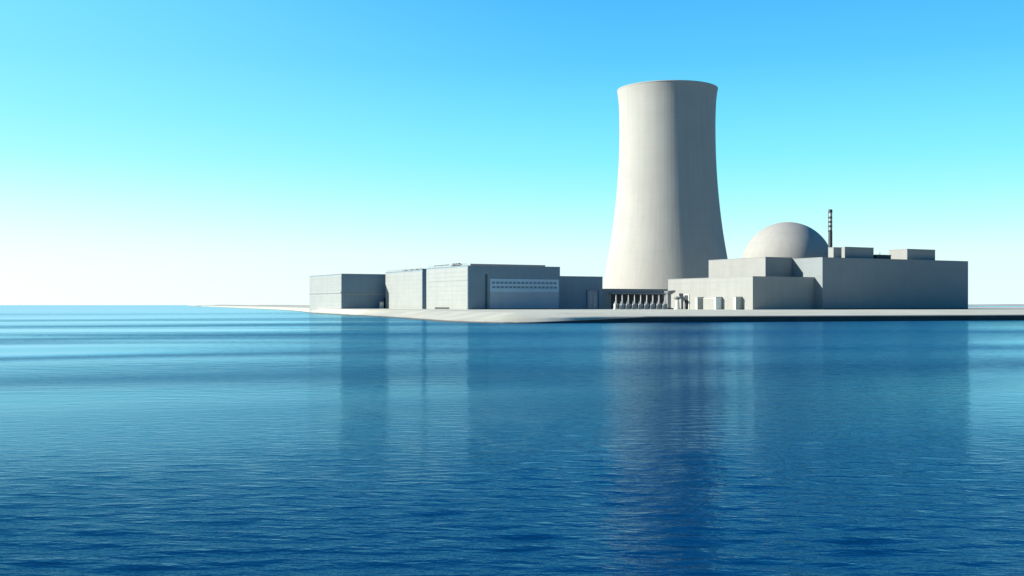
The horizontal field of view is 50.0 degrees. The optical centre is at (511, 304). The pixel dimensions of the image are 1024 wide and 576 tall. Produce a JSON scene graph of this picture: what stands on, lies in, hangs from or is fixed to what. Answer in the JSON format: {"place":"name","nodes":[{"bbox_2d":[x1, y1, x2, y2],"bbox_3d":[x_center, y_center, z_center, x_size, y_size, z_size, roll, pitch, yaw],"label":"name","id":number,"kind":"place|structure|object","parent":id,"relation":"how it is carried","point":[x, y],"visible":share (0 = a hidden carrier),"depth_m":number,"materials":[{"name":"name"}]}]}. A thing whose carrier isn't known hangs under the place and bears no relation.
{"place":"outdoors","nodes":[
{"label":"outdoors","id":0,"kind":"place"},
{"bbox_2d":[203,305,308,305],"bbox_3d":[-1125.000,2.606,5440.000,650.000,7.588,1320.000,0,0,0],"label":"dunes","id":1,"kind":"structure","parent":0,"point":[255,305],"depth_m":4886.87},
{"bbox_2d":[0,305,1023,575],"bbox_3d":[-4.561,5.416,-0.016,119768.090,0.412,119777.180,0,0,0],"label":"water","id":2,"kind":"structure","parent":0,"point":[174,441],"depth_m":41.22,"materials":[{"name":"blue liquid"}]},
{"bbox_2d":[0,0,1023,304],"label":"sky","id":3,"kind":"structure","parent":0,"point":[153,152],"materials":[{"name":"blue"}]},
{"bbox_2d":[187,305,1023,322],"bbox_3d":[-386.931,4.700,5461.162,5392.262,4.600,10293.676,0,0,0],"label":"ground","id":4,"kind":"structure","parent":0,"point":[492,315],"depth_m":407.81,"materials":[{"name":"white concrete"}]},
{"bbox_2d":[309,274,385,311],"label":"industrial building","id":5,"kind":"structure","parent":4,"relation":"on","point":[349,291],"depth_m":730.38,"materials":[{"name":"concrete"}]},
{"bbox_2d":[379,302,383,308],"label":"equipment kiosk","id":6,"kind":"object","parent":4,"relation":"on","point":[381,305],"visible":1,"depth_m":725.80,"materials":[{"name":"paint"}]},
{"bbox_2d":[385,268,425,308],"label":"industrial building","id":7,"kind":"structure","parent":4,"relation":"on","point":[405,289],"depth_m":695.18,"materials":[{"name":"concrete"}]},
{"bbox_2d":[426,263,559,308],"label":"turbine hall","id":8,"kind":"structure","parent":4,"relation":"on","point":[479,286],"depth_m":614.11,"materials":[{"name":"concrete"}]},
{"bbox_2d":[560,276,602,308],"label":"annex building","id":9,"kind":"structure","parent":4,"relation":"on","point":[581,292],"depth_m":642.45,"materials":[{"name":"concrete"}]},
{"bbox_2d":[614,297,617,308],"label":"transformer","id":10,"kind":"object","parent":4,"relation":"on","point":[615,305],"visible":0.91,"depth_m":610.38,"materials":[{"name":"paint"}]},
{"bbox_2d":[620,295,623,308],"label":"transformer","id":11,"kind":"object","parent":4,"relation":"on","point":[622,306],"visible":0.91,"depth_m":610.89,"materials":[{"name":"paint"}]},
{"bbox_2d":[626,295,630,308],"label":"transformer","id":12,"kind":"object","parent":4,"relation":"on","point":[628,305],"visible":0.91,"depth_m":611.16,"materials":[{"name":"paint"}]},
{"bbox_2d":[632,295,636,308],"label":"transformer","id":13,"kind":"object","parent":4,"relation":"on","point":[634,305],"visible":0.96,"depth_m":612.03,"materials":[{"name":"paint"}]},
{"bbox_2d":[603,289,667,308],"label":"building","id":14,"kind":"structure","parent":4,"relation":"on","point":[609,296],"depth_m":666.06,"materials":[{"name":"concrete"}]},
{"bbox_2d":[638,295,642,308],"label":"transformer","id":15,"kind":"object","parent":4,"relation":"on","point":[640,305],"visible":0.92,"depth_m":612.98,"materials":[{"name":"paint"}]},
{"bbox_2d":[644,296,648,308],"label":"transformer","id":16,"kind":"object","parent":4,"relation":"on","point":[646,305],"visible":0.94,"depth_m":613.94,"materials":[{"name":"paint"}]},
{"bbox_2d":[650,298,654,308],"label":"transformer","id":17,"kind":"object","parent":4,"relation":"on","point":[652,305],"visible":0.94,"depth_m":614.88,"materials":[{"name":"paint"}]},
{"bbox_2d":[657,297,660,308],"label":"transformer","id":18,"kind":"object","parent":4,"relation":"on","point":[658,305],"visible":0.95,"depth_m":615.59,"materials":[{"name":"paint"}]},
{"bbox_2d":[663,296,666,308],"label":"transformer","id":19,"kind":"object","parent":4,"relation":"on","point":[664,305],"visible":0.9,"depth_m":616.31,"materials":[{"name":"paint"}]},
{"bbox_2d":[603,80,727,288],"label":"cooling tower","id":20,"kind":"structure","parent":4,"relation":"on","point":[667,223],"depth_m":757.62,"materials":[{"name":"concrete"}]},
{"bbox_2d":[664,290,674,308],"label":"concrete pylon","id":21,"kind":"object","parent":4,"relation":"on","point":[668,297],"visible":0.85,"depth_m":627.42,"materials":[{"name":"grey concrete"}]},
{"bbox_2d":[674,296,680,308],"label":"intake hood","id":22,"kind":"object","parent":4,"relation":"on","point":[677,304],"visible":0.92,"depth_m":623.48,"materials":[{"name":"paint"}]},
{"bbox_2d":[695,297,702,308],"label":"equipment kiosk","id":23,"kind":"object","parent":4,"relation":"on","point":[698,302],"visible":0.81,"depth_m":610.60,"materials":[{"name":"paint"}]},
{"bbox_2d":[698,298,702,308],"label":"louvre door","id":24,"kind":"structure","parent":23,"relation":"in","point":[700,300],"depth_m":610.79,"materials":[{"name":"grey paint"}]},
{"bbox_2d":[703,298,713,308],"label":"equipment shelter","id":25,"kind":"object","parent":4,"relation":"on","point":[708,303],"visible":0.6,"depth_m":603.17,"materials":[{"name":"concrete"}]},
{"bbox_2d":[714,297,721,308],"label":"equipment kiosk","id":26,"kind":"object","parent":4,"relation":"on","point":[717,302],"visible":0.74,"depth_m":596.38,"materials":[{"name":"paint"}]},
{"bbox_2d":[734,297,741,309],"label":"equipment kiosk","id":27,"kind":"object","parent":4,"relation":"on","point":[737,303],"visible":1,"depth_m":581.68,"materials":[{"name":"paint"}]},
{"bbox_2d":[736,298,740,308],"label":"louvre door","id":28,"kind":"structure","parent":27,"relation":"in","point":[738,300],"depth_m":581.54,"materials":[{"name":"grey paint"}]},
{"bbox_2d":[668,276,814,309],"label":"auxiliary building","id":29,"kind":"structure","parent":4,"relation":"on","point":[771,293],"depth_m":589.80,"materials":[{"name":"concrete"}]},
{"bbox_2d":[708,257,791,277],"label":"block","id":30,"kind":"structure","parent":29,"relation":"on","point":[766,266],"depth_m":612.13,"materials":[{"name":"concrete"}]},
{"bbox_2d":[524,315,1023,322],"bbox_3d":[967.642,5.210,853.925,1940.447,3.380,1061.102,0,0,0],"label":"quay wall","id":31,"kind":"structure","parent":4,"relation":"on","point":[805,318],"depth_m":360.19,"materials":[{"name":"concrete"}]},
{"bbox_2d":[742,222,827,258],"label":"reactor dome","id":32,"kind":"structure","parent":4,"relation":"on","point":[792,240],"depth_m":642.28,"materials":[{"name":"concrete"}]},
{"bbox_2d":[792,257,967,309],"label":"reactor hall","id":33,"kind":"structure","parent":4,"relation":"on","point":[854,283],"depth_m":611.99,"materials":[{"name":"concrete"}]},
{"bbox_2d":[828,209,832,246],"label":"chimney","id":34,"kind":"object","parent":33,"relation":"on","point":[830,211],"visible":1,"depth_m":607.90,"materials":[{"name":"paint"}]},
{"bbox_2d":[828,247,841,257],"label":"plant room","id":35,"kind":"object","parent":33,"relation":"on","point":[835,252],"visible":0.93,"depth_m":597.87,"materials":[{"name":"concrete"}]},
{"bbox_2d":[842,247,873,258],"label":"plant room","id":36,"kind":"object","parent":33,"relation":"on","point":[857,252],"visible":0.71,"depth_m":607.46,"materials":[{"name":"concrete"}]},
{"bbox_2d":[874,255,890,258],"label":"roof ventilator","id":37,"kind":"object","parent":33,"relation":"on","point":[882,256],"visible":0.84,"depth_m":615.04,"materials":[{"name":"paint"}]},
{"bbox_2d":[889,249,934,259],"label":"plant room","id":38,"kind":"object","parent":33,"relation":"on","point":[917,254],"visible":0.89,"depth_m":630.68,"materials":[{"name":"concrete"}]},
{"bbox_2d":[968,304,1023,305],"bbox_3d":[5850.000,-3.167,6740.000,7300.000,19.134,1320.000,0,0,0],"label":"hills","id":39,"kind":"structure","parent":0,"point":[995,304],"depth_m":6179.78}
]}

